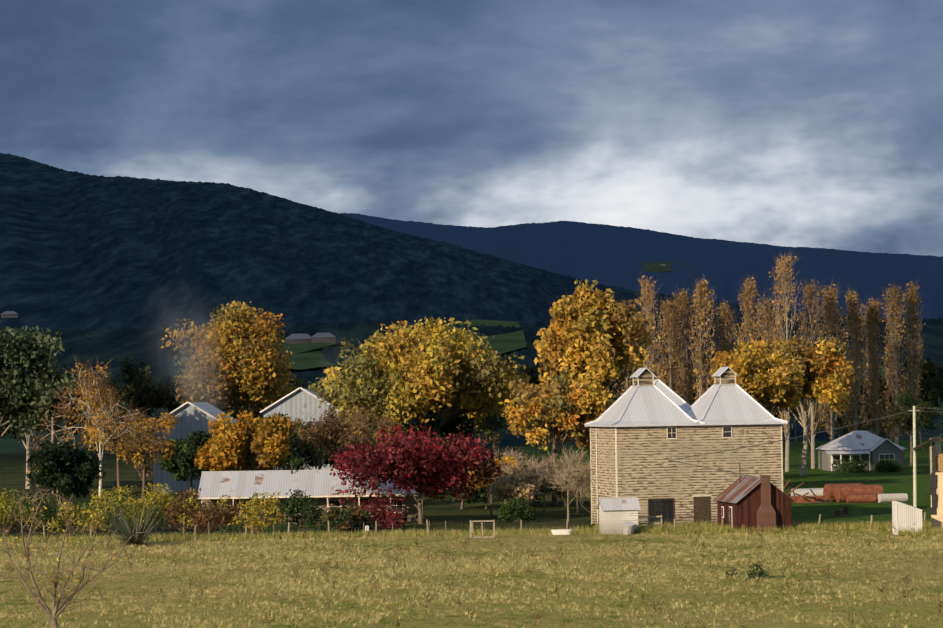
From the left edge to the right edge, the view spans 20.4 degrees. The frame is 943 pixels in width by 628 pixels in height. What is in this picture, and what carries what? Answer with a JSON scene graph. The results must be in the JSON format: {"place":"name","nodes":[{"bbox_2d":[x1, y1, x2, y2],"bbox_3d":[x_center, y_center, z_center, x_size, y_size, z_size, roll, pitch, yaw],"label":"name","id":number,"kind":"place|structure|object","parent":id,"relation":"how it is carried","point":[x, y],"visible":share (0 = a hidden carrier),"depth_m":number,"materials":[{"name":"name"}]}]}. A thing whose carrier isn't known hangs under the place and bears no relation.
{"place":"outdoors","nodes":[
{"label":"outdoors","id":0,"kind":"place"},
{"bbox_2d":[1,261,688,374],"bbox_3d":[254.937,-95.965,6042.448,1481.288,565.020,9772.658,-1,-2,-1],"label":"distant fields","id":1,"kind":"structure","parent":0,"point":[304,349],"depth_m":1423.09,"materials":[{"name":"green plant"}]},
{"bbox_2d":[0,153,863,329],"bbox_3d":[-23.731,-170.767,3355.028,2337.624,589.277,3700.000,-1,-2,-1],"label":"mountain","id":2,"kind":"structure","parent":0,"point":[80,251],"depth_m":3434.15,"materials":[{"name":"green plant"}]},
{"bbox_2d":[0,440,942,627],"bbox_3d":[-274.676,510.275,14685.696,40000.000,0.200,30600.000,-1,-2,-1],"label":"ground","id":3,"kind":"structure","parent":0,"point":[438,513],"depth_m":161.34,"materials":[{"name":"green plant"}]},
{"bbox_2d":[0,488,39,533],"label":"shrub","id":4,"kind":"object","parent":3,"relation":"on","point":[4,512],"visible":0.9,"depth_m":220.90,"materials":[{"name":"green plant"}]},
{"bbox_2d":[9,493,59,529],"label":"shrub","id":5,"kind":"object","parent":3,"relation":"on","point":[47,514],"visible":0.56,"depth_m":227.29,"materials":[{"name":"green plant"}]},
{"bbox_2d":[0,362,77,488],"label":"eucalypt tree","id":6,"kind":"object","parent":3,"relation":"on","point":[27,437],"visible":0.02,"depth_m":345.22,"materials":[{"name":"green plant"}]},
{"bbox_2d":[0,320,84,438],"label":"eucalypt tree","id":7,"kind":"object","parent":3,"relation":"on","point":[31,379],"visible":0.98,"depth_m":292.09,"materials":[{"name":"green plant"}]},
{"bbox_2d":[25,417,60,443],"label":"shelter belt tree","id":8,"kind":"object","parent":3,"relation":"on","point":[58,427],"visible":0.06,"depth_m":523.97,"materials":[{"name":"green plant"}]},
{"bbox_2d":[26,440,105,513],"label":"dark evergreen tree","id":9,"kind":"object","parent":3,"relation":"on","point":[65,469],"visible":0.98,"depth_m":237.34,"materials":[{"name":"green plant"}]},
{"bbox_2d":[54,383,80,440],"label":"shelter belt tree","id":10,"kind":"object","parent":3,"relation":"on","point":[72,421],"visible":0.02,"depth_m":581.18,"materials":[{"name":"green plant"}]},
{"bbox_2d":[0,463,141,627],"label":"bare shrub","id":11,"kind":"object","parent":3,"relation":"on","point":[54,615],"visible":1,"depth_m":103.84,"materials":[{"name":"brown plant"}]},
{"bbox_2d":[47,498,104,532],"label":"shrub","id":12,"kind":"object","parent":3,"relation":"on","point":[59,520],"visible":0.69,"depth_m":221.54,"materials":[{"name":"green plant"}]},
{"bbox_2d":[65,384,112,449],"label":"shelter belt tree","id":13,"kind":"object","parent":3,"relation":"on","point":[80,422],"visible":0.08,"depth_m":593.51,"materials":[{"name":"green plant"}]},
{"bbox_2d":[27,357,158,509],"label":"tree","id":14,"kind":"object","parent":3,"relation":"on","point":[101,401],"visible":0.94,"depth_m":257.53,"materials":[{"name":"orange plant"}]},
{"bbox_2d":[77,485,147,533],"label":"shrub","id":15,"kind":"object","parent":3,"relation":"on","point":[127,511],"visible":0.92,"depth_m":217.44,"materials":[{"name":"green plant"}]},
{"bbox_2d":[78,394,154,486],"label":"tree","id":16,"kind":"object","parent":3,"relation":"on","point":[105,452],"visible":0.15,"depth_m":335.69,"materials":[{"name":"orange plant"}]},
{"bbox_2d":[88,500,179,548],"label":"flax clump","id":17,"kind":"object","parent":3,"relation":"on","point":[137,541],"visible":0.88,"depth_m":198.37,"materials":[{"name":"green plant"}]},
{"bbox_2d":[104,353,167,417],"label":"shelter belt tree","id":18,"kind":"object","parent":3,"relation":"on","point":[128,372],"visible":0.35,"depth_m":620.53,"materials":[{"name":"green plant"}]},
{"bbox_2d":[101,409,180,499],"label":"ochre tree","id":19,"kind":"object","parent":3,"relation":"on","point":[145,420],"visible":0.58,"depth_m":294.71,"materials":[{"name":"orange plant"}]},
{"bbox_2d":[124,373,185,418],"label":"shelter belt tree","id":20,"kind":"object","parent":3,"relation":"on","point":[155,396],"visible":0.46,"depth_m":577.52,"materials":[{"name":"green plant"}]},
{"bbox_2d":[131,482,182,529],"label":"shrub","id":21,"kind":"object","parent":3,"relation":"on","point":[155,492],"visible":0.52,"depth_m":223.80,"materials":[{"name":"yellow plant"}]},
{"bbox_2d":[162,488,203,530],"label":"shrub","id":22,"kind":"object","parent":3,"relation":"on","point":[177,507],"visible":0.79,"depth_m":219.92,"materials":[{"name":"yellow plant"}]},
{"bbox_2d":[158,438,213,494],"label":"green tree","id":23,"kind":"object","parent":3,"relation":"on","point":[171,465],"visible":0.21,"depth_m":294.08,"materials":[{"name":"green plant"}]},
{"bbox_2d":[172,430,220,479],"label":"dark tree","id":24,"kind":"object","parent":3,"relation":"on","point":[186,454],"visible":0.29,"depth_m":291.14,"materials":[{"name":"green plant"}]},
{"bbox_2d":[153,402,240,493],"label":"shed","id":25,"kind":"structure","parent":3,"relation":"on","point":[187,418],"depth_m":314.22,"materials":[{"name":"metal"}]},
{"bbox_2d":[191,501,233,534],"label":"shrub","id":26,"kind":"object","parent":3,"relation":"on","point":[204,519],"visible":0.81,"depth_m":214.84,"materials":[{"name":"brown plant"}]},
{"bbox_2d":[208,493,247,526],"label":"shrub","id":27,"kind":"object","parent":3,"relation":"on","point":[235,509],"visible":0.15,"depth_m":218.05,"materials":[{"name":"yellow plant"}]},
{"bbox_2d":[160,300,297,470],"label":"tree","id":28,"kind":"object","parent":3,"relation":"on","point":[249,365],"visible":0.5,"depth_m":365.44,"materials":[{"name":"yellow plant"}]},
{"bbox_2d":[213,523,244,535],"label":"shrub","id":29,"kind":"object","parent":3,"relation":"on","point":[234,529],"visible":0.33,"depth_m":209.64,"materials":[{"name":"green plant"}]},
{"bbox_2d":[193,410,295,470],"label":"orange tree","id":30,"kind":"object","parent":3,"relation":"on","point":[267,442],"visible":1,"depth_m":252.35,"materials":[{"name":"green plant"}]},
{"bbox_2d":[228,492,290,532],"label":"shrub","id":31,"kind":"object","parent":3,"relation":"on","point":[256,508],"visible":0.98,"depth_m":214.08,"materials":[{"name":"yellow plant"}]},
{"bbox_2d":[261,524,303,533],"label":"shrub","id":32,"kind":"object","parent":3,"relation":"on","point":[269,530],"visible":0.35,"depth_m":208.88,"materials":[{"name":"green plant"}]},
{"bbox_2d":[260,387,341,469],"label":"shed","id":33,"kind":"structure","parent":3,"relation":"on","point":[305,401],"depth_m":322.57,"materials":[{"name":"metal"}]},
{"bbox_2d":[284,371,320,393],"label":"shelter belt tree","id":34,"kind":"object","parent":3,"relation":"on","point":[300,382],"depth_m":505.75,"materials":[{"name":"green plant"}]},
{"bbox_2d":[278,489,327,532],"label":"shrub","id":35,"kind":"object","parent":3,"relation":"on","point":[300,507],"visible":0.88,"depth_m":214.37,"materials":[{"name":"green plant"}]},
{"bbox_2d":[277,421,341,469],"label":"dark tree","id":36,"kind":"object","parent":3,"relation":"on","point":[300,464],"visible":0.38,"depth_m":281.19,"materials":[{"name":"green plant"}]},
{"bbox_2d":[198,463,424,523],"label":"long cottage","id":37,"kind":"structure","parent":3,"relation":"on","point":[322,486],"depth_m":231.19,"materials":[{"name":"metal"}]},
{"bbox_2d":[303,524,336,533],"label":"shrub","id":38,"kind":"object","parent":3,"relation":"on","point":[317,528],"visible":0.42,"depth_m":209.00,"materials":[{"name":"green plant"}]},
{"bbox_2d":[289,404,370,469],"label":"brown bare tree","id":39,"kind":"object","parent":3,"relation":"on","point":[320,433],"visible":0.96,"depth_m":258.34,"materials":[{"name":"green plant"}]},
{"bbox_2d":[314,504,352,532],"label":"shrub","id":40,"kind":"object","parent":3,"relation":"on","point":[335,516],"visible":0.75,"depth_m":212.93,"materials":[{"name":"green plant"}]},
{"bbox_2d":[314,418,382,467],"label":"dark tree","id":41,"kind":"object","parent":3,"relation":"on","point":[330,463],"visible":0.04,"depth_m":285.04,"materials":[{"name":"brown plant"}]},
{"bbox_2d":[308,366,396,420],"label":"yellow tree","id":42,"kind":"object","parent":3,"relation":"on","point":[316,389],"depth_m":340.17,"materials":[{"name":"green plant"}]},
{"bbox_2d":[338,503,370,530],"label":"shrub","id":43,"kind":"object","parent":3,"relation":"on","point":[356,513],"visible":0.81,"depth_m":215.83,"materials":[{"name":"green plant"}]},
{"bbox_2d":[323,404,407,459],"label":"brown bare tree","id":44,"kind":"object","parent":3,"relation":"on","point":[388,421],"visible":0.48,"depth_m":270.53,"materials":[{"name":"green plant"}]},
{"bbox_2d":[350,495,407,529],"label":"shrub","id":45,"kind":"object","parent":3,"relation":"on","point":[389,514],"visible":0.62,"depth_m":218.32,"materials":[{"name":"red plant"}]},
{"bbox_2d":[329,424,501,523],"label":"red-leaved tree","id":46,"kind":"object","parent":3,"relation":"on","point":[410,462],"visible":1,"depth_m":225.74,"materials":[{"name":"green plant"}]},
{"bbox_2d":[316,316,529,494],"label":"tree","id":47,"kind":"object","parent":3,"relation":"on","point":[408,374],"visible":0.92,"depth_m":292.49,"materials":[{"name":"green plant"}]},
{"bbox_2d":[404,405,455,449],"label":"shelter belt tree","id":48,"kind":"object","parent":3,"relation":"on","point":[431,413],"visible":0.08,"depth_m":581.93,"materials":[{"name":"green plant"}]},
{"bbox_2d":[419,413,506,457],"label":"tree","id":49,"kind":"object","parent":3,"relation":"on","point":[466,426],"visible":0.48,"depth_m":295.23,"materials":[{"name":"green plant"}]},
{"bbox_2d":[3,512,930,542],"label":"paddock fence","id":50,"kind":"object","parent":3,"relation":"on","point":[521,523],"visible":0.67,"depth_m":205.47,"materials":[{"name":"grey wood"}]},
{"bbox_2d":[0,518,942,627],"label":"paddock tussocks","id":51,"kind":"object","parent":3,"relation":"on","point":[797,527],"visible":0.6,"depth_m":162.67,"materials":[{"name":"yellow plant"}]},
{"bbox_2d":[450,467,493,508],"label":"tree","id":52,"kind":"object","parent":3,"relation":"on","point":[481,494],"visible":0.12,"depth_m":257.97,"materials":[{"name":"green plant"}]},
{"bbox_2d":[4,519,942,627],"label":"paddock dead weeds","id":53,"kind":"object","parent":3,"relation":"on","point":[527,571],"visible":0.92,"depth_m":153.97,"materials":[{"name":"beige plant"}]},
{"bbox_2d":[4,406,942,506],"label":"utility poles","id":54,"kind":"object","parent":3,"relation":"on","point":[914,410],"visible":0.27,"depth_m":203.04,"materials":[{"name":"wood"}]},
{"bbox_2d":[456,456,523,516],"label":"orange tree","id":55,"kind":"object","parent":3,"relation":"on","point":[483,484],"visible":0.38,"depth_m":240.99,"materials":[{"name":"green plant"}]},
{"bbox_2d":[458,374,536,458],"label":"yellow tree","id":56,"kind":"object","parent":3,"relation":"on","point":[499,414],"visible":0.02,"depth_m":326.58,"materials":[{"name":"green plant"}]},
{"bbox_2d":[487,447,539,503],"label":"pale bare tree","id":57,"kind":"object","parent":3,"relation":"on","point":[507,453],"visible":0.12,"depth_m":251.21,"materials":[{"name":"brown plant"}]},
{"bbox_2d":[487,471,540,501],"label":"bush","id":58,"kind":"object","parent":3,"relation":"on","point":[511,487],"visible":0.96,"depth_m":231.42,"materials":[{"name":"beige plant"}]},
{"bbox_2d":[496,496,537,522],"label":"shrub","id":59,"kind":"object","parent":3,"relation":"on","point":[517,509],"visible":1,"depth_m":228.03,"materials":[{"name":"green plant"}]},
{"bbox_2d":[502,458,550,483],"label":"pale bare tree","id":60,"kind":"object","parent":3,"relation":"on","point":[508,471],"visible":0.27,"depth_m":240.25,"materials":[{"name":"brown plant"}]},
{"bbox_2d":[513,360,560,453],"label":"shelter belt tree","id":61,"kind":"object","parent":3,"relation":"on","point":[533,375],"visible":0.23,"depth_m":525.74,"materials":[{"name":"orange plant"}]},
{"bbox_2d":[515,452,570,518],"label":"bare tree","id":62,"kind":"object","parent":3,"relation":"on","point":[537,472],"visible":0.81,"depth_m":234.13,"materials":[{"name":"brown plant"}]},
{"bbox_2d":[498,372,613,504],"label":"yellow tree","id":63,"kind":"object","parent":3,"relation":"on","point":[561,412],"visible":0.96,"depth_m":261.59,"materials":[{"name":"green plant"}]},
{"bbox_2d":[530,465,582,506],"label":"tree","id":64,"kind":"object","parent":3,"relation":"on","point":[560,492],"visible":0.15,"depth_m":257.95,"materials":[{"name":"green plant"}]},
{"bbox_2d":[542,463,590,520],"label":"pale bare tree","id":65,"kind":"object","parent":3,"relation":"on","point":[557,482],"visible":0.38,"depth_m":228.83,"materials":[{"name":"brown plant"}]},
{"bbox_2d":[545,443,589,512],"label":"pale bare tree","id":66,"kind":"object","parent":3,"relation":"on","point":[579,458],"visible":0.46,"depth_m":246.90,"materials":[{"name":"brown plant"}]},
{"bbox_2d":[559,459,590,512],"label":"bare tree","id":67,"kind":"object","parent":3,"relation":"on","point":[580,477],"visible":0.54,"depth_m":222.80,"materials":[{"name":"brown plant"}]},
{"bbox_2d":[533,279,656,497],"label":"tree tall behind oast","id":68,"kind":"object","parent":3,"relation":"on","point":[590,333],"visible":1,"depth_m":278.59,"materials":[{"name":"yellow plant"}]},
{"bbox_2d":[596,497,640,534],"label":"small shed","id":69,"kind":"structure","parent":3,"relation":"on","point":[618,515],"depth_m":203.93,"materials":[{"name":"wood"}]},
{"bbox_2d":[612,304,641,398],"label":"lombardy poplar","id":70,"kind":"object","parent":3,"relation":"on","point":[626,385],"visible":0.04,"depth_m":391.97,"materials":[{"name":"brown plant"}]},
{"bbox_2d":[635,273,666,383],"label":"lombardy poplar","id":71,"kind":"object","parent":3,"relation":"on","point":[647,289],"visible":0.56,"depth_m":369.44,"materials":[{"name":"brown plant"}]},
{"bbox_2d":[651,294,690,399],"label":"lombardy poplar","id":72,"kind":"object","parent":3,"relation":"on","point":[670,312],"visible":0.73,"depth_m":377.36,"materials":[{"name":"brown plant"}]},
{"bbox_2d":[652,358,703,403],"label":"shelter belt tree","id":73,"kind":"object","parent":3,"relation":"on","point":[675,389],"visible":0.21,"depth_m":518.27,"materials":[{"name":"brown plant"}]},
{"bbox_2d":[667,287,697,405],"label":"lombardy poplar","id":74,"kind":"object","parent":3,"relation":"on","point":[682,299],"visible":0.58,"depth_m":382.54,"materials":[{"name":"brown plant"}]},
{"bbox_2d":[584,367,787,526],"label":"oast house","id":75,"kind":"structure","parent":3,"relation":"on","point":[645,427],"depth_m":216.96,"materials":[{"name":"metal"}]},
{"bbox_2d":[680,276,718,400],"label":"lombardy poplar","id":76,"kind":"object","parent":3,"relation":"on","point":[702,314],"visible":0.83,"depth_m":373.82,"materials":[{"name":"brown plant"}]},
{"bbox_2d":[707,299,744,384],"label":"lombardy poplar","id":77,"kind":"object","parent":3,"relation":"on","point":[724,311],"visible":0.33,"depth_m":389.69,"materials":[{"name":"brown plant"}]},
{"bbox_2d":[733,275,769,412],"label":"lombardy poplar","id":78,"kind":"object","parent":3,"relation":"on","point":[749,296],"visible":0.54,"depth_m":378.09,"materials":[{"name":"brown plant"}]},
{"bbox_2d":[713,463,794,531],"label":"red hut with chimney","id":79,"kind":"object","parent":3,"relation":"on","point":[750,501],"visible":0.92,"depth_m":204.40,"materials":[{"name":"wood"}]},
{"bbox_2d":[707,340,802,413],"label":"plane tree","id":80,"kind":"object","parent":3,"relation":"on","point":[766,384],"visible":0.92,"depth_m":326.79,"materials":[{"name":"yellow plant"}]},
{"bbox_2d":[747,562,769,578],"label":"weed clump","id":81,"kind":"object","parent":3,"relation":"on","point":[762,574],"visible":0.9,"depth_m":152.00,"materials":[{"name":"green plant"}]},
{"bbox_2d":[754,293,779,415],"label":"lombardy poplar","id":82,"kind":"object","parent":3,"relation":"on","point":[767,312],"visible":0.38,"depth_m":392.95,"materials":[{"name":"brown plant"}]},
{"bbox_2d":[768,252,802,471],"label":"lombardy poplar","id":83,"kind":"object","parent":3,"relation":"on","point":[786,309],"visible":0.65,"depth_m":369.92,"materials":[{"name":"brown plant"}]},
{"bbox_2d":[748,335,856,475],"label":"plane tree","id":84,"kind":"object","parent":3,"relation":"on","point":[827,374],"visible":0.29,"depth_m":346.56,"materials":[{"name":"yellow plant"}]},
{"bbox_2d":[792,278,825,468],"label":"lombardy poplar","id":85,"kind":"object","parent":3,"relation":"on","point":[808,292],"visible":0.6,"depth_m":383.01,"materials":[{"name":"brown plant"}]},
{"bbox_2d":[815,280,851,440],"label":"lombardy poplar","id":86,"kind":"object","parent":3,"relation":"on","point":[831,299],"visible":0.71,"depth_m":388.00,"materials":[{"name":"brown plant"}]},
{"bbox_2d":[808,392,862,436],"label":"tree","id":87,"kind":"object","parent":3,"relation":"on","point":[823,429],"visible":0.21,"depth_m":417.66,"materials":[{"name":"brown plant"}]},
{"bbox_2d":[783,480,907,514],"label":"yard tanks and scrap","id":88,"kind":"object","parent":3,"relation":"on","point":[850,493],"visible":0.83,"depth_m":259.15,"materials":[{"name":"metal"}]},
{"bbox_2d":[827,457,872,472],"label":"shrub","id":89,"kind":"object","parent":3,"relation":"on","point":[857,466],"visible":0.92,"depth_m":360.69,"materials":[{"name":"green plant"}]},
{"bbox_2d":[841,288,871,432],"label":"lombardy poplar","id":90,"kind":"object","parent":3,"relation":"on","point":[853,301],"visible":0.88,"depth_m":393.00,"materials":[{"name":"brown plant"}]},
{"bbox_2d":[816,431,905,470],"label":"farmhouse","id":91,"kind":"object","parent":3,"relation":"on","point":[869,448],"visible":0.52,"depth_m":369.73,"materials":[{"name":"metal"}]},
{"bbox_2d":[834,400,893,437],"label":"green tree","id":92,"kind":"object","parent":3,"relation":"on","point":[882,435],"visible":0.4,"depth_m":401.86,"materials":[{"name":"green plant"}]},
{"bbox_2d":[846,383,894,425],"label":"shelter belt tree","id":93,"kind":"object","parent":3,"relation":"on","point":[880,397],"visible":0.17,"depth_m":581.39,"materials":[{"name":"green plant"}]},
{"bbox_2d":[858,298,893,435],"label":"lombardy poplar","id":94,"kind":"object","parent":3,"relation":"on","point":[872,317],"visible":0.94,"depth_m":397.88,"materials":[{"name":"brown plant"}]},
{"bbox_2d":[852,376,901,435],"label":"shelter belt tree","id":95,"kind":"object","parent":3,"relation":"on","point":[880,381],"visible":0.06,"depth_m":653.95,"materials":[{"name":"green plant"}]},
{"bbox_2d":[871,458,904,471],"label":"shrub","id":96,"kind":"object","parent":3,"relation":"on","point":[891,466],"visible":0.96,"depth_m":360.89,"materials":[{"name":"green plant"}]},
{"bbox_2d":[879,281,912,444],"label":"lombardy poplar","id":97,"kind":"object","parent":3,"relation":"on","point":[895,298],"visible":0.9,"depth_m":396.12,"materials":[{"name":"brown plant"}]},
{"bbox_2d":[892,500,922,534],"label":"white privy","id":98,"kind":"structure","parent":3,"relation":"on","point":[906,516],"depth_m":197.77,"materials":[{"name":"wood"}]},
{"bbox_2d":[880,390,942,465],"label":"green tree","id":99,"kind":"object","parent":3,"relation":"on","point":[923,417],"visible":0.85,"depth_m":387.42,"materials":[{"name":"green plant"}]},
{"bbox_2d":[899,281,925,463],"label":"lombardy poplar","id":100,"kind":"object","parent":3,"relation":"on","point":[911,345],"visible":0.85,"depth_m":400.32,"materials":[{"name":"brown plant"}]},
{"bbox_2d":[894,355,942,448],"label":"shelter belt tree","id":101,"kind":"object","parent":3,"relation":"on","point":[931,369],"visible":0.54,"depth_m":516.35,"materials":[{"name":"green plant"}]},
{"bbox_2d":[912,433,942,528],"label":"house","id":102,"kind":"structure","parent":3,"relation":"on","point":[936,476],"depth_m":200.41,"materials":[{"name":"wood"}]},
{"bbox_2d":[0,316,942,453],"bbox_3d":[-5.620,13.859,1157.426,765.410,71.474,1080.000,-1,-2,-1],"label":"low hill slopes","id":103,"kind":"structure","parent":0,"point":[110,346],"depth_m":1418.20,"materials":[{"name":"green plant"}]},
{"bbox_2d":[0,0,942,435],"label":"sky","id":104,"kind":"structure","parent":0,"point":[787,123],"materials":[{"name":"blue"}]},
{"bbox_2d":[338,213,942,318],"bbox_3d":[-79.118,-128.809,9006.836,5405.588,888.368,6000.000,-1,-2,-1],"label":"hill ridge","id":105,"kind":"structure","parent":0,"point":[613,256],"depth_m":11090.59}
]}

